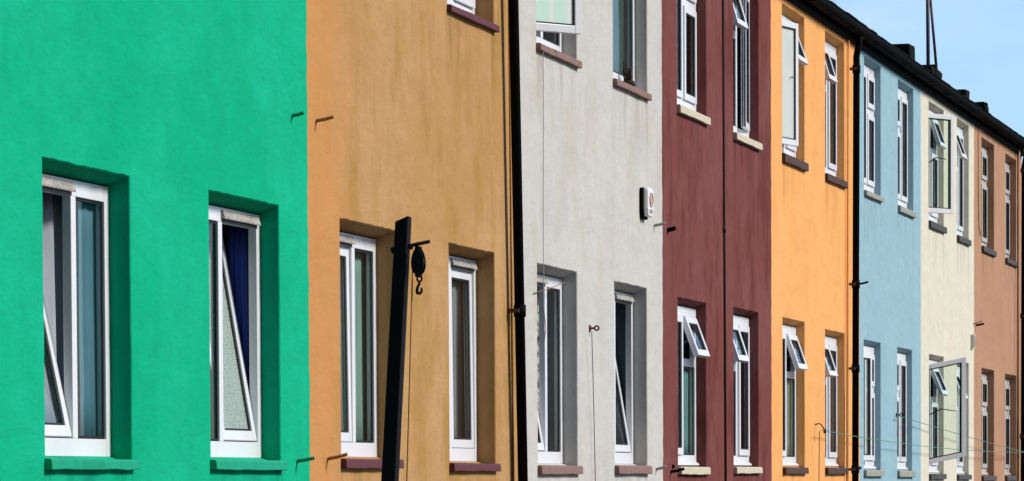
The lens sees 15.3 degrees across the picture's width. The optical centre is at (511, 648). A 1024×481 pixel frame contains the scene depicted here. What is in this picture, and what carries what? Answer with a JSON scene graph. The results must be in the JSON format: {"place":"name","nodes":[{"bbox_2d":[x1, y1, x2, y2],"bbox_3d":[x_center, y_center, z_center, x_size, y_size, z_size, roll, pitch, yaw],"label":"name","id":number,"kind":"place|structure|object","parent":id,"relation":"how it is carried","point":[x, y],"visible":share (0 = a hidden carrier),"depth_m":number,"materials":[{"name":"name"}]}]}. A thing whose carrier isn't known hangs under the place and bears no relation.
{"place":"outdoors","nodes":[
{"label":"outdoors","id":0,"kind":"place"},
{"bbox_2d":[0,0,309,480],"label":"terraced house","id":1,"kind":"structure","parent":0,"point":[168,138],"depth_m":16.49,"materials":[{"name":"paint"}]},
{"bbox_2d":[42,192,63,422],"bbox_3d":[-1.911,-1.395,16.001,0.030,1.104,0.435,0,3,15],"label":"curtain","id":2,"kind":"object","parent":1,"relation":"hanging from","point":[52,257],"visible":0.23,"depth_m":15.92,"materials":[{"name":"white fabric"}]},
{"bbox_2d":[78,201,97,435],"bbox_3d":[-1.788,-1.399,16.070,0.011,1.032,0.230,0,3,15],"label":"curtain","id":3,"kind":"object","parent":1,"relation":"hanging from","point":[87,312],"visible":1,"depth_m":16.04,"materials":[{"name":"blue fabric"}]},
{"bbox_2d":[42,174,139,469],"bbox_3d":[-1.892,-1.339,15.711,0.372,1.204,1.024,0,3,15],"label":"window","id":4,"kind":"structure","parent":1,"relation":"in","point":[72,451],"depth_m":15.77,"materials":[{"name":"white plastic"}]},
{"bbox_2d":[227,225,247,383],"bbox_3d":[-1.312,-1.521,18.152,0.101,1.053,0.012,0,3,15],"label":"curtain","id":5,"kind":"object","parent":1,"relation":"hanging from","point":[237,252],"visible":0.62,"depth_m":18.14,"materials":[{"name":"blue fabric"}]},
{"bbox_2d":[209,205,287,470],"bbox_3d":[-1.366,-1.436,17.667,0.339,1.217,1.041,0,3,15],"label":"window","id":6,"kind":"structure","parent":1,"relation":"in","point":[236,417],"depth_m":17.92,"materials":[{"name":"white plastic"}]},
{"bbox_2d":[291,111,304,118],"bbox_3d":[-1.043,-2.565,18.277,0.094,0.039,0.027,0,3,15],"label":"wall peg","id":7,"kind":"object","parent":1,"relation":"attached to","point":[297,114],"depth_m":18.27,"materials":[{"name":"green paint"}]},
{"bbox_2d":[296,456,314,463],"bbox_3d":[-1.012,-0.910,18.384,0.121,0.039,0.027,0,3,15],"label":"wall peg","id":8,"kind":"object","parent":1,"relation":"attached to","point":[305,459],"depth_m":18.37,"materials":[{"name":"green paint"}]},
{"bbox_2d":[306,0,527,480],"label":"terraced house","id":9,"kind":"structure","parent":0,"point":[419,101],"depth_m":20.49,"materials":[{"name":"paint"}]},
{"bbox_2d":[315,115,333,123],"bbox_3d":[-0.933,-2.594,18.645,0.123,0.042,0.027,0,3,15],"label":"wall peg","id":10,"kind":"object","parent":9,"relation":"attached to","point":[324,119],"depth_m":18.64,"materials":[{"name":"brown paint"}]},
{"bbox_2d":[327,453,347,462],"bbox_3d":[-0.881,-0.948,18.858,0.137,0.049,0.027,0,3,15],"label":"wall peg","id":11,"kind":"object","parent":9,"relation":"attached to","point":[337,456],"depth_m":18.85,"materials":[{"name":"brown paint"}]},
{"bbox_2d":[340,251,365,440],"bbox_3d":[-0.899,-1.577,19.599,0.009,1.082,1.003,0,3,15],"label":"curtain","id":12,"kind":"object","parent":9,"relation":"hanging from","point":[360,332],"visible":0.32,"depth_m":19.98,"materials":[{"name":"grey fabric"}]},
{"bbox_2d":[340,232,403,468],"bbox_3d":[-0.818,-1.531,19.583,0.244,1.211,1.032,0,3,15],"label":"window","id":13,"kind":"structure","parent":9,"relation":"in","point":[361,454],"depth_m":19.66,"materials":[{"name":"white plastic"}]},
{"bbox_2d":[452,280,463,437],"bbox_3d":[-0.362,-1.665,21.736,0.034,1.094,0.642,0,3,15],"label":"curtain","id":14,"kind":"object","parent":9,"relation":"hanging from","point":[458,414],"visible":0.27,"depth_m":21.93,"materials":[{"name":"grey fabric"}]},
{"bbox_2d":[447,0,499,32],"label":"window","id":15,"kind":"structure","parent":9,"relation":"in","point":[465,9],"depth_m":21.56,"materials":[{"name":"plastic"}]},
{"bbox_2d":[449,256,500,471],"bbox_3d":[-0.307,-1.613,21.546,0.244,1.219,1.018,0,3,15],"label":"window","id":16,"kind":"structure","parent":9,"relation":"in","point":[460,269],"depth_m":21.91,"materials":[{"name":"white plastic"}]},
{"bbox_2d":[661,0,771,480],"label":"terraced house","id":17,"kind":"structure","parent":0,"point":[716,170],"depth_m":28.21,"materials":[{"name":"paint"}]},
{"bbox_2d":[667,226,675,233],"bbox_3d":[1.099,-2.920,26.516,0.094,0.054,0.048,0,3,15],"label":"wall peg","id":18,"kind":"object","parent":17,"relation":"attached to","point":[671,229],"depth_m":26.50,"materials":[{"name":"black paint"}]},
{"bbox_2d":[670,467,684,474],"bbox_3d":[1.147,-1.244,26.661,0.132,0.052,0.033,0,3,15],"label":"wall peg","id":19,"kind":"object","parent":17,"relation":"attached to","point":[676,470],"depth_m":26.65,"materials":[{"name":"black paint"}]},
{"bbox_2d":[683,368,689,453],"bbox_3d":[1.242,-1.732,27.635,0.007,0.660,0.469,0,3,15],"label":"curtain","id":20,"kind":"object","parent":17,"relation":"attached to","point":[686,404],"visible":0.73,"depth_m":27.74,"materials":[{"name":"teal fabric"}]},
{"bbox_2d":[677,0,710,125],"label":"window","id":21,"kind":"structure","parent":17,"relation":"in","point":[686,102],"depth_m":27.37,"materials":[{"name":"white plastic"}]},
{"bbox_2d":[678,306,710,474],"bbox_3d":[1.236,-1.858,27.389,0.217,1.213,1.022,0,3,15],"label":"window","id":22,"kind":"structure","parent":17,"relation":"in","point":[687,320],"depth_m":27.51,"materials":[{"name":"white plastic"}]},
{"bbox_2d":[733,315,762,473],"bbox_3d":[1.741,-1.958,29.346,0.209,1.220,1.030,0,3,15],"label":"window","id":23,"kind":"structure","parent":17,"relation":"in","point":[741,347],"depth_m":29.40,"materials":[{"name":"white plastic"}]},
{"bbox_2d":[733,0,762,149],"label":"window","id":24,"kind":"structure","parent":17,"relation":"in","point":[742,7],"depth_m":29.27,"materials":[{"name":"white plastic"}]},
{"bbox_2d":[771,0,876,480],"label":"terraced house","id":25,"kind":"structure","parent":0,"point":[816,46],"depth_m":32.21,"materials":[{"name":"paint"}]},
{"bbox_2d":[787,380,789,455],"bbox_3d":[2.270,-1.922,31.570,0.007,0.667,0.477,0,3,15],"label":"curtain","id":26,"kind":"object","parent":25,"relation":"attached to","point":[788,417],"visible":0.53,"depth_m":31.71,"materials":[{"name":"grey fabric"}]},
{"bbox_2d":[782,325,808,473],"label":"window","id":27,"kind":"structure","parent":25,"relation":"in","point":[789,338],"depth_m":31.49,"materials":[{"name":"white plastic"}]},
{"bbox_2d":[782,15,808,171],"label":"window","id":28,"kind":"structure","parent":25,"relation":"in","point":[791,44],"depth_m":31.05,"materials":[{"name":"white plastic"}]},
{"bbox_2d":[830,369,830,450],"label":"curtain","id":29,"kind":"object","parent":25,"relation":"hanging from","point":[830,413],"visible":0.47,"depth_m":33.70,"materials":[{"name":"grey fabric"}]},
{"bbox_2d":[825,42,847,188],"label":"window","id":30,"kind":"structure","parent":25,"relation":"in","point":[830,51],"depth_m":33.21,"materials":[{"name":"white plastic"}]},
{"bbox_2d":[825,336,848,473],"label":"window","id":31,"kind":"structure","parent":25,"relation":"in","point":[830,343],"depth_m":33.30,"materials":[{"name":"white plastic"}]},
{"bbox_3d":[2.611,-1.871,32.262,0.120,0.088,0.028,0,3,15],"label":"wall hook","id":32,"kind":"object","parent":25,"relation":"attached to","visible":0},
{"bbox_2d":[821,430,1023,452],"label":"green clothesline","id":33,"kind":"object","parent":32,"relation":"attached to","point":[916,445],"visible":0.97,"depth_m":36.85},
{"bbox_2d":[819,431,819,471],"bbox_3d":[2.600,-1.520,32.162,0.010,0.633,0.145,0,3,2],"label":"hanging cord","id":34,"kind":"object","parent":33,"relation":"hanging from","point":[819,451],"visible":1,"depth_m":32.16,"materials":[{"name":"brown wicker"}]},
{"bbox_2d":[830,0,1023,159],"label":"sky","id":35,"kind":"structure","parent":0,"point":[980,43],"materials":[{"name":"blue"}]},
{"bbox_2d":[921,76,988,480],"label":"terraced house","id":36,"kind":"structure","parent":0,"point":[950,114],"depth_m":39.71,"materials":[{"name":"paint"}]},
{"bbox_2d":[926,0,937,67],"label":"aerial mast","id":37,"kind":"object","parent":36,"relation":"attached to","point":[929,9],"visible":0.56,"depth_m":40.85,"materials":[{"name":"grey metal"}]},
{"bbox_2d":[929,110,953,233],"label":"window","id":38,"kind":"structure","parent":36,"relation":"in","point":[938,139],"depth_m":39.08,"materials":[{"name":"white plastic"}]},
{"bbox_2d":[929,357,965,478],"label":"window","id":39,"kind":"structure","parent":36,"relation":"in","point":[934,458],"depth_m":38.87,"materials":[{"name":"white plastic"}]},
{"bbox_2d":[957,367,971,479],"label":"window","id":40,"kind":"structure","parent":36,"relation":"in","point":[960,461],"depth_m":41.18,"materials":[{"name":"white plastic"}]},
{"bbox_2d":[957,127,971,245],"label":"window","id":41,"kind":"structure","parent":36,"relation":"in","point":[961,155],"depth_m":41.27,"materials":[{"name":"white plastic"}]},
{"bbox_2d":[971,334,974,348],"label":"meter box","id":42,"kind":"object","parent":36,"relation":"attached to","point":[972,341],"visible":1,"depth_m":41.70,"materials":[{"name":"white plastic"}]},
{"bbox_2d":[974,110,1023,480],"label":"terraced house","id":43,"kind":"structure","parent":0,"point":[999,279],"depth_m":43.96,"materials":[{"name":"paint"}]},
{"bbox_2d":[981,374,996,480],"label":"window","id":44,"kind":"structure","parent":43,"relation":"in","point":[985,476],"depth_m":43.58,"materials":[{"name":"plastic"}]},
{"bbox_2d":[981,147,996,256],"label":"window","id":45,"kind":"structure","parent":43,"relation":"in","point":[984,164],"depth_m":43.45,"materials":[{"name":"plastic"}]},
{"bbox_2d":[1005,379,1016,480],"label":"window","id":46,"kind":"structure","parent":43,"relation":"in","point":[1008,477],"depth_m":45.57,"materials":[{"name":"plastic"}]},
{"bbox_2d":[1005,162,1016,267],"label":"window","id":47,"kind":"structure","parent":43,"relation":"in","point":[1007,172],"depth_m":45.44,"materials":[{"name":"plastic"}]},
{"label":"ground","id":48,"kind":"structure","parent":0,"visible":0},
{"bbox_2d":[381,216,429,480],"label":"washing line post","id":49,"kind":"object","parent":48,"relation":"on","point":[401,249],"visible":1,"depth_m":15.51,"materials":[{"name":"metal"}]},
{"bbox_2d":[411,242,425,294],"bbox_3d":[-0.382,-1.549,15.496,0.053,0.218,0.053,0,3,15],"label":"pulley block","id":50,"kind":"object","parent":49,"relation":"hanging from","point":[418,263],"depth_m":15.48,"materials":[{"name":"metal"}]},
{"bbox_2d":[406,271,412,480],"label":"pulley rope","id":51,"kind":"object","parent":50,"relation":"hanging from","point":[409,376],"visible":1,"depth_m":15.52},
{"bbox_2d":[519,0,662,480],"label":"terraced house","id":52,"kind":"structure","parent":48,"relation":"on","point":[603,259],"depth_m":24.31,"materials":[{"name":"paint"}]},
{"bbox_2d":[537,286,538,413],"bbox_3d":[0.138,-1.752,23.768,0.020,1.096,0.509,0,3,15],"label":"curtain","id":53,"kind":"object","parent":52,"relation":"hanging from","point":[537,344],"visible":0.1,"depth_m":23.84,"materials":[{"name":"fabric"}]},
{"bbox_2d":[543,45,545,343],"bbox_3d":[0.195,-2.744,23.018,0.016,1.800,0.128,0,3,-4],"label":"slack cable","id":54,"kind":"object","parent":52,"relation":"attached to","point":[543,198],"visible":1,"depth_m":23.04,"materials":[{"name":"grey"}]},
{"bbox_2d":[533,282,563,293],"bbox_3d":[0.229,-2.202,23.207,0.012,0.108,0.769,0,3,14],"label":"slack rope","id":55,"kind":"object","parent":52,"relation":"attached to","point":[548,288],"visible":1,"depth_m":23.17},
{"bbox_2d":[536,0,581,68],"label":"window","id":56,"kind":"structure","parent":52,"relation":"in","point":[558,17],"depth_m":23.16,"materials":[{"name":"white plastic"}]},
{"bbox_2d":[537,274,582,474],"bbox_3d":[0.150,-1.691,23.505,0.344,1.231,1.051,0,3,15],"label":"window","id":57,"kind":"structure","parent":52,"relation":"in","point":[549,461],"depth_m":23.62,"materials":[{"name":"white plastic"}]},
{"bbox_2d":[591,331,595,480],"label":"hanging cord","id":58,"kind":"object","parent":52,"relation":"hanging from","point":[593,405],"visible":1,"depth_m":24.30,"materials":[{"name":"grey"}]},
{"bbox_2d":[589,325,599,330],"bbox_3d":[0.518,-2.046,24.267,0.086,0.040,0.040,0,3,15],"label":"wall hook","id":59,"kind":"object","parent":52,"relation":"attached to","point":[594,327],"depth_m":24.26,"materials":[{"name":"metal"}]},
{"bbox_2d":[613,0,626,74],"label":"curtain","id":60,"kind":"object","parent":52,"relation":"hanging from","point":[619,34],"visible":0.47,"depth_m":25.67,"materials":[{"name":"teal fabric"}]},
{"bbox_2d":[623,61,634,86],"bbox_3d":[0.781,-3.847,25.438,0.094,0.172,0.114,2,3,43],"label":"dried plant","id":61,"kind":"object","parent":52,"relation":"on","point":[627,77],"visible":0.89,"depth_m":25.41,"materials":[{"name":"brown plant"}]},
{"bbox_2d":[613,0,651,100],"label":"window","id":62,"kind":"structure","parent":52,"relation":"in","point":[618,79],"depth_m":25.82,"materials":[{"name":"white plastic"}]},
{"bbox_2d":[614,291,652,473],"bbox_3d":[0.670,-1.780,25.479,0.334,1.223,1.011,0,3,15],"label":"window","id":63,"kind":"structure","parent":52,"relation":"in","point":[624,453],"depth_m":25.87,"materials":[{"name":"white plastic"}]},
{"bbox_2d":[639,187,652,219],"bbox_3d":[0.912,-3.014,25.727,0.070,0.214,0.182,0,3,15],"label":"alarm box","id":64,"kind":"object","parent":52,"relation":"attached to","point":[645,202],"visible":1,"depth_m":25.66,"materials":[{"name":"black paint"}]},
{"bbox_2d":[654,222,665,227],"bbox_3d":[1.000,-2.908,26.096,0.112,0.045,0.030,0,3,15],"label":"wall peg","id":65,"kind":"object","parent":52,"relation":"attached to","point":[659,224],"depth_m":26.09,"materials":[{"name":"grey paint"}]},
{"bbox_2d":[656,465,665,471],"bbox_3d":[1.014,-1.240,26.204,0.104,0.049,0.030,0,3,15],"label":"wall peg","id":66,"kind":"object","parent":52,"relation":"attached to","point":[661,467],"depth_m":26.19,"materials":[{"name":"grey paint"}]},
{"bbox_2d":[859,29,941,480],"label":"terraced house","id":67,"kind":"structure","parent":48,"relation":"on","point":[893,77],"depth_m":36.16,"materials":[{"name":"paint"}]},
{"bbox_2d":[864,346,883,476],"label":"window","id":68,"kind":"structure","parent":67,"relation":"in","point":[870,470],"depth_m":35.20,"materials":[{"name":"white plastic"}]},
{"bbox_2d":[864,65,884,202],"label":"window","id":69,"kind":"structure","parent":67,"relation":"in","point":[869,80],"depth_m":35.28,"materials":[{"name":"white plastic"}]},
{"bbox_2d":[897,353,915,476],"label":"window","id":70,"kind":"structure","parent":67,"relation":"in","point":[902,471],"depth_m":37.43,"materials":[{"name":"white plastic"}]},
{"bbox_2d":[898,89,916,217],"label":"window","id":71,"kind":"structure","parent":67,"relation":"in","point":[902,96],"depth_m":37.38,"materials":[{"name":"white plastic"}]},
{"bbox_3d":[3.722,-2.248,36.583,0.089,0.040,0.040,0,3,15],"label":"wall hook","id":72,"kind":"object","parent":67,"relation":"attached to","visible":0},
{"bbox_2d":[898,415,1022,451],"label":"green clothesline","id":73,"kind":"object","parent":72,"relation":"attached to","point":[957,433],"visible":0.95,"depth_m":39.92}
]}

